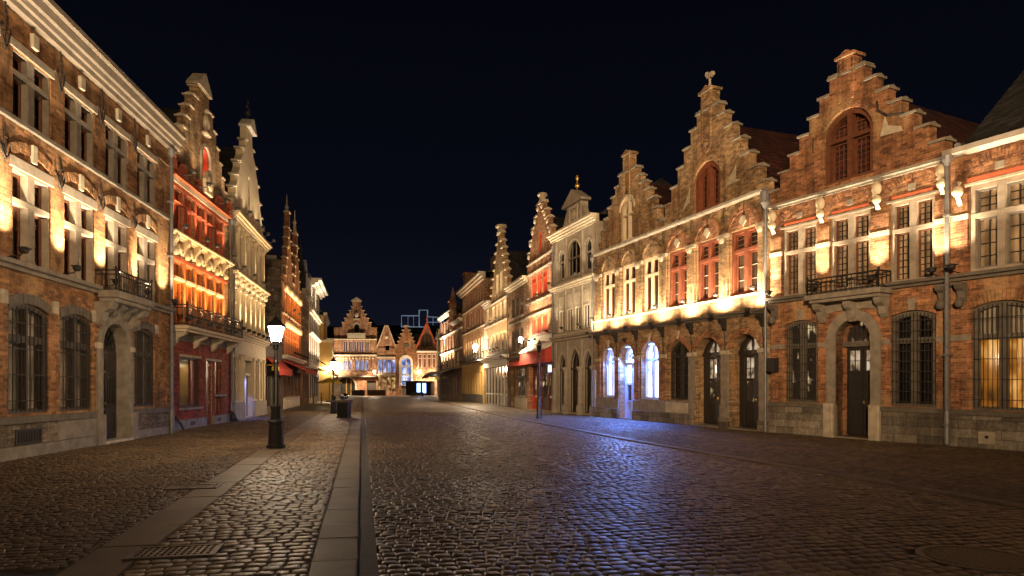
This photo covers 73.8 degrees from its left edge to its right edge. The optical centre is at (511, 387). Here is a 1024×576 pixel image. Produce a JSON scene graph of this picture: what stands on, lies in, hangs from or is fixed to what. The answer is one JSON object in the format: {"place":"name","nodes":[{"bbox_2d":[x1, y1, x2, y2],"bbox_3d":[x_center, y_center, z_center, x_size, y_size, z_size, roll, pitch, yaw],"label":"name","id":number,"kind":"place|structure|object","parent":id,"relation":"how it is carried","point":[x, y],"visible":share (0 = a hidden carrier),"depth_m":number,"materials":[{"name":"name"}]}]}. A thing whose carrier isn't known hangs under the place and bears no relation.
{"place":"outdoors","nodes":[
{"label":"outdoors","id":0,"kind":"place"},
{"bbox_2d":[0,400,330,575],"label":"pavement","id":1,"kind":"structure","parent":0,"point":[61,511],"depth_m":11.28,"materials":[{"name":"stone"}]},
{"bbox_2d":[317,378,341,401],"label":"parasol","id":2,"kind":"object","parent":1,"relation":"on","point":[329,381],"visible":0.92,"depth_m":73.70,"materials":[{"name":"fabric"}]},
{"bbox_2d":[118,396,358,575],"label":"paved path","id":3,"kind":"structure","parent":0,"point":[266,518],"depth_m":8.36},
{"bbox_2d":[330,357,340,413],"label":"street lamp","id":4,"kind":"object","parent":3,"relation":"on","point":[335,391],"visible":0.94,"depth_m":41.24,"materials":[{"name":"metal"}]},
{"bbox_2d":[331,393,352,417],"bbox_3d":[-8.924,0.962,35.810,0.960,1.277,0.620,0,0,11],"label":"litter bin","id":5,"kind":"object","parent":3,"relation":"on","point":[343,407],"visible":1,"depth_m":35.56,"materials":[{"name":"metal"}]},
{"bbox_2d":[351,390,364,395],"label":"planter","id":6,"kind":"object","parent":3,"relation":"on","point":[357,392],"visible":1,"depth_m":124.00,"materials":[{"name":"brown wood"}]},
{"bbox_2d":[53,0,1023,326],"label":"sky","id":7,"kind":"structure","parent":0,"point":[398,136],"materials":[{"name":"black"}]},
{"bbox_2d":[363,396,1023,575],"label":"road","id":8,"kind":"structure","parent":0,"point":[448,499],"depth_m":9.06,"materials":[{"name":"stone"}]},
{"bbox_2d":[357,396,378,575],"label":"gutter","id":9,"kind":"object","parent":8,"relation":"on","point":[367,564],"visible":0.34,"depth_m":8.43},
{"bbox_2d":[368,390,385,395],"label":"planter","id":10,"kind":"object","parent":8,"relation":"on","point":[376,392],"visible":1,"depth_m":124.00,"materials":[{"name":"brown wood"}]},
{"bbox_2d":[403,381,433,395],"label":"kiosk","id":11,"kind":"object","parent":8,"relation":"on","point":[425,387],"visible":0.84,"depth_m":122.00,"materials":[{"name":"metal"}]},
{"bbox_2d":[425,415,588,477],"bbox_3d":[-1.847,1.658,26.266,0.095,0.024,28.327,0,0,-13],"label":"road marking","id":12,"kind":"object","parent":8,"relation":"on","point":[535,457],"visible":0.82,"depth_m":15.34,"materials":[{"name":"paint"}]},
{"bbox_2d":[915,545,1023,574],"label":"manhole cover","id":13,"kind":"object","parent":8,"relation":"on","point":[986,560],"visible":0.97,"depth_m":6.57,"materials":[{"name":"metal"}]},
{"bbox_2d":[415,396,1023,502],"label":"side pavement","id":14,"kind":"structure","parent":0,"point":[995,474],"depth_m":16.84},
{"bbox_2d":[536,340,541,418],"bbox_3d":[1.390,-0.435,34.990,0.320,4.070,0.320,0,0,0],"label":"street lamp","id":15,"kind":"object","parent":14,"relation":"on","point":[539,404],"visible":1,"depth_m":34.92,"materials":[{"name":"metal"}]},
{"label":"ground","id":16,"kind":"structure","parent":0,"visible":0},
{"bbox_2d":[0,0,185,461],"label":"brick house","id":17,"kind":"structure","parent":16,"relation":"on","point":[92,136],"depth_m":17.89,"materials":[{"name":"brick"}]},
{"bbox_2d":[8,293,51,413],"bbox_3d":[-11.263,-0.767,15.746,0.308,2.752,1.729,0,0,-6],"label":"window","id":18,"kind":"structure","parent":17,"relation":"in","point":[27,325],"depth_m":15.75,"materials":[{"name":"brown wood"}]},
{"bbox_2d":[9,153,54,268],"bbox_3d":[-11.299,-3.980,15.863,0.345,2.338,1.750,0,0,-6],"label":"window","id":19,"kind":"structure","parent":17,"relation":"in","point":[30,196],"depth_m":15.85,"materials":[{"name":"stone"}]},
{"bbox_2d":[10,36,54,136],"bbox_3d":[-11.300,-6.885,15.887,0.345,1.748,1.760,0,0,-6],"label":"window","id":20,"kind":"structure","parent":17,"relation":"in","point":[31,97],"depth_m":15.87,"materials":[{"name":"grey stone"}]},
{"bbox_2d":[59,305,92,411],"bbox_3d":[-11.495,-0.757,17.818,0.304,2.752,1.738,0,0,-6],"label":"window","id":21,"kind":"structure","parent":17,"relation":"in","point":[75,355],"depth_m":17.84,"materials":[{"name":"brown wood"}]},
{"bbox_2d":[62,183,96,282],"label":"window","id":22,"kind":"structure","parent":17,"relation":"in","point":[78,218],"depth_m":17.98,"materials":[{"name":"stone"}]},
{"bbox_2d":[62,79,97,165],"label":"window","id":23,"kind":"structure","parent":17,"relation":"in","point":[78,119],"depth_m":18.00,"materials":[{"name":"grey stone"}]},
{"bbox_2d":[103,350,115,438],"bbox_3d":[-11.894,0.215,19.936,0.158,2.627,1.560,0,0,-6],"label":"door","id":24,"kind":"structure","parent":17,"relation":"in","point":[109,357],"depth_m":20.28,"materials":[{"name":"wood"}]},
{"bbox_2d":[103,113,130,187],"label":"window","id":25,"kind":"structure","parent":17,"relation":"in","point":[115,144],"depth_m":20.07,"materials":[{"name":"grey stone"}]},
{"bbox_2d":[103,206,130,292],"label":"window","id":26,"kind":"structure","parent":17,"relation":"in","point":[115,233],"depth_m":20.05,"materials":[{"name":"stone"}]},
{"bbox_2d":[133,321,154,406],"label":"window","id":27,"kind":"structure","parent":17,"relation":"in","point":[143,379],"depth_m":22.02,"materials":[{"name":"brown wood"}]},
{"bbox_2d":[135,223,157,301],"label":"window","id":28,"kind":"structure","parent":17,"relation":"in","point":[145,246],"depth_m":22.13,"materials":[{"name":"stone"}]},
{"bbox_2d":[137,142,157,206],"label":"window","id":29,"kind":"structure","parent":17,"relation":"in","point":[145,166],"depth_m":22.15,"materials":[{"name":"grey stone"}]},
{"bbox_2d":[159,73,243,430],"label":"gabled house","id":30,"kind":"structure","parent":16,"relation":"on","point":[206,342],"depth_m":28.06,"materials":[{"name":"red brick"}]},
{"bbox_2d":[174,189,180,230],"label":"window","id":31,"kind":"structure","parent":30,"relation":"in","point":[177,209],"depth_m":26.07,"materials":[{"name":"brown glass"}]},
{"bbox_2d":[174,261,180,324],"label":"window","id":32,"kind":"structure","parent":30,"relation":"in","point":[177,267],"depth_m":26.08,"materials":[{"name":"orange paint"}]},
{"bbox_2d":[186,198,191,237],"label":"window","id":33,"kind":"structure","parent":30,"relation":"in","point":[188,203],"depth_m":27.25,"materials":[{"name":"brown glass"}]},
{"bbox_2d":[186,267,191,324],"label":"window","id":34,"kind":"structure","parent":30,"relation":"in","point":[188,271],"depth_m":27.24,"materials":[{"name":"orange paint"}]},
{"bbox_2d":[179,357,202,410],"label":"shop window","id":35,"kind":"structure","parent":30,"relation":"in","point":[189,367],"depth_m":27.21,"materials":[{"name":"glass"}]},
{"bbox_2d":[197,206,201,242],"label":"window","id":36,"kind":"structure","parent":30,"relation":"in","point":[199,211],"depth_m":28.41,"materials":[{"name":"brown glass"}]},
{"bbox_2d":[197,272,201,326],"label":"window","id":37,"kind":"structure","parent":30,"relation":"in","point":[199,276],"depth_m":28.41,"materials":[{"name":"orange paint"}]},
{"bbox_2d":[207,214,210,248],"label":"window","id":38,"kind":"structure","parent":30,"relation":"in","point":[208,216],"depth_m":29.57,"materials":[{"name":"brown glass"}]},
{"bbox_2d":[206,361,211,423],"bbox_3d":[-12.985,0.233,29.094,0.158,2.695,0.910,0,0,-6],"label":"door","id":39,"kind":"structure","parent":30,"relation":"in","point":[208,363],"depth_m":29.27,"materials":[{"name":"wood"}]},
{"bbox_2d":[207,277,211,329],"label":"window","id":40,"kind":"structure","parent":30,"relation":"in","point":[208,279],"depth_m":29.57,"materials":[{"name":"orange paint"}]},
{"bbox_2d":[216,220,219,253],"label":"window","id":41,"kind":"structure","parent":30,"relation":"in","point":[217,223],"depth_m":30.75,"materials":[{"name":"brown glass"}]},
{"bbox_2d":[216,281,219,313],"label":"window","id":42,"kind":"structure","parent":30,"relation":"in","point":[217,283],"depth_m":30.73,"materials":[{"name":"orange paint"}]},
{"bbox_2d":[55,396,349,575],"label":"stone band","id":43,"kind":"object","parent":16,"relation":"on","point":[157,528],"visible":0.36,"depth_m":8.15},
{"bbox_2d":[122,543,223,560],"bbox_3d":[-3.270,1.617,6.630,0.800,0.058,0.480,0,0,-12],"label":"drain grate","id":44,"kind":"object","parent":43,"relation":"on","point":[167,552],"visible":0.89,"depth_m":6.60,"materials":[{"name":"metal"}]},
{"bbox_2d":[164,483,221,489],"bbox_3d":[-5.100,1.617,10.950,0.760,0.058,0.480,0,0,-12],"label":"drain grate","id":45,"kind":"object","parent":43,"relation":"on","point":[202,486],"visible":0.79,"depth_m":10.95,"materials":[{"name":"metal"}]},
{"bbox_2d":[266,314,285,448],"bbox_3d":[-6.210,-0.160,17.960,0.444,3.520,0.444,0,0,0],"label":"street lamp","id":46,"kind":"object","parent":43,"relation":"on","point":[275,326],"visible":1,"depth_m":17.86,"materials":[{"name":"metal"}]},
{"bbox_2d":[217,100,275,420],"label":"cream house","id":47,"kind":"structure","parent":16,"relation":"on","point":[252,246],"depth_m":35.70,"materials":[{"name":"stone"}]},
{"bbox_2d":[238,357,239,399],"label":"window","id":48,"kind":"structure","parent":47,"relation":"in","point":[238,357],"depth_m":34.27,"materials":[{"name":"beige stone"}]},
{"bbox_2d":[246,376,247,415],"bbox_3d":[-14.200,0.485,36.259,0.060,2.152,1.080,0,0,-9],"label":"side door","id":49,"kind":"structure","parent":47,"relation":"in","point":[246,376],"depth_m":36.66,"materials":[{"name":"grey wood"}]},
{"bbox_2d":[265,332,292,413],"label":"corner shop","id":50,"kind":"structure","parent":16,"relation":"on","point":[284,369],"depth_m":42.59,"materials":[{"name":"brown wood"}]},
{"bbox_2d":[266,375,269,406],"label":"window","id":51,"kind":"structure","parent":50,"relation":"in","point":[267,376],"depth_m":41.69,"materials":[{"name":"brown wood"}]},
{"bbox_2d":[265,194,316,409],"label":"twin gable house","id":52,"kind":"structure","parent":16,"relation":"on","point":[284,302],"depth_m":50.51,"materials":[{"name":"brick"}]},
{"bbox_2d":[267,250,337,403],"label":"white house","id":53,"kind":"structure","parent":16,"relation":"on","point":[317,290],"depth_m":71.32,"materials":[{"name":"grey"}]},
{"bbox_2d":[281,239,325,405],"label":"turret house","id":54,"kind":"structure","parent":16,"relation":"on","point":[306,298],"depth_m":61.30,"materials":[{"name":"brown brick"}]},
{"bbox_2d":[319,311,333,400],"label":"yellow house","id":55,"kind":"structure","parent":16,"relation":"on","point":[325,350],"depth_m":82.23,"materials":[{"name":"grey"}]},
{"bbox_2d":[327,326,339,378],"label":"back building","id":56,"kind":"structure","parent":16,"relation":"on","point":[330,332],"depth_m":132.03,"materials":[{"name":"grey wood"}]},
{"bbox_2d":[308,396,361,575],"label":"kerb","id":57,"kind":"structure","parent":16,"relation":"on","point":[336,552],"depth_m":8.12,"materials":[{"name":"stone"}]},
{"bbox_2d":[332,297,381,395],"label":"guild house","id":58,"kind":"structure","parent":16,"relation":"on","point":[357,333],"depth_m":130.00,"materials":[{"name":"brick"}]},
{"bbox_2d":[367,380,375,394],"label":"door","id":59,"kind":"structure","parent":58,"relation":"in","point":[371,384],"depth_m":130.71,"materials":[{"name":"brown wood"}]},
{"bbox_2d":[375,325,397,395],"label":"gabled house","id":60,"kind":"structure","parent":16,"relation":"on","point":[386,360],"depth_m":130.00,"materials":[{"name":"stone"}]},
{"bbox_2d":[395,325,417,395],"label":"arch window house","id":61,"kind":"structure","parent":16,"relation":"on","point":[406,360],"depth_m":130.00,"materials":[{"name":"brick"}]},
{"bbox_2d":[401,357,410,385],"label":"window","id":62,"kind":"structure","parent":61,"relation":"in","point":[405,362],"depth_m":130.24,"materials":[{"name":"glass"}]},
{"bbox_2d":[377,310,444,341],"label":"block","id":63,"kind":"structure","parent":16,"relation":"on","point":[416,330],"depth_m":147.04,"materials":[{"name":"grey wood"}]},
{"bbox_2d":[415,316,436,395],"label":"timber gable house","id":64,"kind":"structure","parent":16,"relation":"on","point":[426,347],"depth_m":130.00,"materials":[{"name":"brown paint"}]},
{"bbox_2d":[420,333,432,346],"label":"window","id":65,"kind":"structure","parent":64,"relation":"in","point":[426,340],"depth_m":130.20,"materials":[{"name":"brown wood"}]},
{"bbox_2d":[422,327,439,397],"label":"side house","id":66,"kind":"structure","parent":16,"relation":"on","point":[438,356],"depth_m":104.19,"materials":[{"name":"grey brick"}]},
{"bbox_2d":[422,272,474,400],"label":"awning house","id":67,"kind":"structure","parent":16,"relation":"on","point":[449,373],"depth_m":88.66,"materials":[{"name":"brick"}]},
{"bbox_2d":[456,255,495,403],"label":"long block","id":68,"kind":"structure","parent":16,"relation":"on","point":[474,292],"depth_m":71.91,"materials":[{"name":"brick"}]},
{"bbox_2d":[473,224,528,405],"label":"tan gable house","id":69,"kind":"structure","parent":16,"relation":"on","point":[510,266],"depth_m":59.76,"materials":[{"name":"beige stone"}]},
{"bbox_2d":[499,275,526,408],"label":"brown house","id":70,"kind":"structure","parent":16,"relation":"on","point":[516,291],"depth_m":53.22,"materials":[{"name":"brown wood"}]},
{"bbox_2d":[515,368,524,397],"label":"window","id":71,"kind":"structure","parent":70,"relation":"in","point":[521,376],"depth_m":52.16,"materials":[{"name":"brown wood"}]},
{"bbox_2d":[518,192,564,411],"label":"red window house","id":72,"kind":"structure","parent":16,"relation":"on","point":[539,294],"depth_m":46.57,"materials":[{"name":"paint"}]},
{"bbox_2d":[532,276,535,297],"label":"window","id":73,"kind":"structure","parent":72,"relation":"in","point":[534,278],"depth_m":48.16,"materials":[{"name":"red paint"}]},
{"bbox_2d":[537,273,541,295],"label":"window","id":74,"kind":"structure","parent":72,"relation":"in","point":[539,281],"depth_m":46.62,"materials":[{"name":"red paint"}]},
{"bbox_2d":[537,315,541,334],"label":"window","id":75,"kind":"structure","parent":72,"relation":"in","point":[539,319],"depth_m":46.62,"materials":[{"name":"glass"}]},
{"bbox_2d":[543,269,547,292],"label":"window","id":76,"kind":"structure","parent":72,"relation":"in","point":[545,274],"depth_m":45.25,"materials":[{"name":"red paint"}]},
{"bbox_2d":[543,313,547,332],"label":"window","id":77,"kind":"structure","parent":72,"relation":"in","point":[545,317],"depth_m":45.22,"materials":[{"name":"glass"}]},
{"bbox_2d":[544,175,671,415],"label":"grey house","id":78,"kind":"structure","parent":16,"relation":"on","point":[575,239],"depth_m":40.57,"materials":[{"name":"brown stone"}]},
{"bbox_2d":[557,352,564,410],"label":"arcade window","id":79,"kind":"structure","parent":78,"relation":"in","point":[563,364],"depth_m":42.79,"materials":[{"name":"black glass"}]},
{"bbox_2d":[558,249,564,281],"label":"window","id":80,"kind":"structure","parent":78,"relation":"in","point":[562,262],"depth_m":42.52,"materials":[{"name":"grey wood"}]},
{"bbox_2d":[559,310,563,332],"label":"window","id":81,"kind":"structure","parent":78,"relation":"in","point":[562,312],"depth_m":42.39,"materials":[{"name":"white paint"}]},
{"bbox_2d":[567,308,571,329],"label":"window","id":82,"kind":"structure","parent":78,"relation":"in","point":[570,310],"depth_m":41.28,"materials":[{"name":"white paint"}]},
{"bbox_2d":[566,238,580,278],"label":"window","id":83,"kind":"structure","parent":78,"relation":"in","point":[574,259],"depth_m":40.87,"materials":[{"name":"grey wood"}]},
{"bbox_2d":[568,346,578,411],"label":"arcade window","id":84,"kind":"structure","parent":78,"relation":"in","point":[576,358],"depth_m":40.97,"materials":[{"name":"grey glass"}]},
{"bbox_2d":[575,306,579,329],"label":"window","id":85,"kind":"structure","parent":78,"relation":"in","point":[578,308],"depth_m":40.32,"materials":[{"name":"white paint"}]},
{"bbox_2d":[584,304,588,327],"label":"window","id":86,"kind":"structure","parent":78,"relation":"in","point":[587,305],"depth_m":39.09,"materials":[{"name":"white paint"}]},
{"bbox_2d":[582,349,590,412],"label":"arcade window","id":87,"kind":"structure","parent":78,"relation":"in","point":[589,359],"depth_m":39.34,"materials":[{"name":"grey glass"}]},
{"bbox_2d":[584,237,591,272],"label":"window","id":88,"kind":"structure","parent":78,"relation":"in","point":[589,239],"depth_m":39.00,"materials":[{"name":"grey wood"}]},
{"bbox_2d":[585,71,798,431],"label":"double gable house","id":89,"kind":"structure","parent":16,"relation":"on","point":[682,316],"depth_m":28.81,"materials":[{"name":"beige stone"}]},
{"bbox_2d":[601,340,615,398],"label":"window","id":90,"kind":"structure","parent":89,"relation":"in","point":[613,353],"depth_m":36.33,"materials":[{"name":"glass"}]},
{"bbox_2d":[604,270,614,318],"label":"window","id":91,"kind":"structure","parent":89,"relation":"in","point":[609,277],"depth_m":36.09,"materials":[{"name":"beige stone"}]},
{"bbox_2d":[619,194,634,241],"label":"window","id":92,"kind":"structure","parent":89,"relation":"in","point":[628,206],"depth_m":34.28,"materials":[{"name":"beige stone"}]},
{"bbox_2d":[623,263,635,315],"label":"window","id":93,"kind":"structure","parent":89,"relation":"in","point":[629,271],"depth_m":34.07,"materials":[{"name":"beige stone"}]},
{"bbox_2d":[627,363,633,417],"bbox_3d":[6.064,0.171,34.397,0.148,2.782,1.200,0,0,-19],"label":"door","id":94,"kind":"structure","parent":89,"relation":"in","point":[630,366],"depth_m":34.66,"materials":[{"name":"blue paint"}]},
{"bbox_2d":[639,334,660,401],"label":"window","id":95,"kind":"structure","parent":89,"relation":"in","point":[653,352],"depth_m":32.52,"materials":[{"name":"glass"}]},
{"bbox_2d":[645,256,658,311],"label":"window","id":96,"kind":"structure","parent":89,"relation":"in","point":[651,264],"depth_m":32.10,"materials":[{"name":"beige stone"}]},
{"bbox_2d":[665,330,690,402],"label":"window","id":97,"kind":"structure","parent":89,"relation":"in","point":[679,359],"depth_m":30.12,"materials":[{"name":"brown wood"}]},
{"bbox_2d":[670,248,686,306],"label":"window","id":98,"kind":"structure","parent":89,"relation":"in","point":[678,259],"depth_m":30.08,"materials":[{"name":"red wood"}]},
{"bbox_2d":[691,155,723,212],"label":"window","id":99,"kind":"structure","parent":89,"relation":"in","point":[708,169],"depth_m":28.01,"materials":[{"name":"red wood"}]},
{"bbox_2d":[699,238,718,301],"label":"window","id":100,"kind":"structure","parent":89,"relation":"in","point":[708,250],"depth_m":28.01,"materials":[{"name":"red wood"}]},
{"bbox_2d":[708,357,719,423],"bbox_3d":[8.441,0.129,28.000,0.148,2.763,1.320,0,0,-19],"label":"door","id":101,"kind":"structure","parent":89,"relation":"in","point":[713,362],"depth_m":28.32,"materials":[{"name":"black"}]},
{"bbox_2d":[732,226,756,295],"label":"window","id":102,"kind":"structure","parent":89,"relation":"in","point":[744,242],"depth_m":25.88,"materials":[{"name":"red wood"}]},
{"bbox_2d":[745,355,758,426],"bbox_3d":[9.217,0.153,25.811,0.148,2.763,1.290,0,0,-19],"label":"door","id":103,"kind":"structure","parent":89,"relation":"in","point":[751,361],"depth_m":26.11,"materials":[{"name":"black"}]},
{"bbox_2d":[413,396,1023,510],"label":"kerb line","id":104,"kind":"object","parent":16,"relation":"on","point":[988,500],"visible":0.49,"depth_m":12.96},
{"bbox_2d":[763,49,979,445],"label":"stepped gable house","id":105,"kind":"structure","parent":16,"relation":"on","point":[855,293],"depth_m":21.36,"materials":[{"name":"brick"}]},
{"bbox_2d":[780,219,818,295],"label":"window","id":106,"kind":"structure","parent":105,"relation":"in","point":[800,251],"depth_m":23.20,"materials":[{"name":"stone"}]},
{"bbox_2d":[782,309,817,402],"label":"window","id":107,"kind":"structure","parent":105,"relation":"in","point":[802,336],"depth_m":23.19,"materials":[{"name":"glass"}]},
{"bbox_2d":[818,100,878,184],"bbox_3d":[10.753,-7.773,21.632,0.448,2.451,2.130,0,0,-27],"label":"window","id":108,"kind":"structure","parent":105,"relation":"in","point":[852,137],"depth_m":21.58,"materials":[{"name":"brown wood"}]},
{"bbox_2d":[827,205,873,289],"bbox_3d":[10.736,-4.319,21.512,0.305,2.461,1.660,0,0,-27],"label":"window","id":109,"kind":"structure","parent":105,"relation":"in","point":[850,240],"depth_m":21.48,"materials":[{"name":"stone"}]},
{"bbox_2d":[847,347,869,435],"bbox_3d":[11.079,0.133,21.562,0.148,2.795,1.120,0,0,-27],"label":"door","id":110,"kind":"structure","parent":105,"relation":"in","point":[858,359],"depth_m":21.73,"materials":[{"name":"black"}]},
{"bbox_2d":[886,189,938,281],"bbox_3d":[11.636,-4.292,19.724,0.305,2.459,1.560,0,0,-27],"label":"window","id":111,"kind":"structure","parent":105,"relation":"in","point":[912,227],"depth_m":19.68,"materials":[{"name":"stone"}]},
{"bbox_2d":[889,297,936,407],"bbox_3d":[11.654,-0.997,19.717,0.400,3.151,1.570,0,0,-27],"label":"window","id":112,"kind":"structure","parent":105,"relation":"in","point":[913,351],"depth_m":19.69,"materials":[{"name":"glass"}]},
{"bbox_2d":[941,70,1023,451],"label":"slate roof house","id":113,"kind":"structure","parent":16,"relation":"on","point":[985,277],"depth_m":18.00,"materials":[{"name":"brick"}]},
{"bbox_2d":[964,170,1023,271],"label":"window","id":114,"kind":"structure","parent":113,"relation":"in","point":[997,207],"depth_m":17.68,"materials":[{"name":"stone"}]},
{"bbox_2d":[967,288,1023,410],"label":"window","id":115,"kind":"structure","parent":113,"relation":"in","point":[998,358],"depth_m":17.67,"materials":[{"name":"stone"}]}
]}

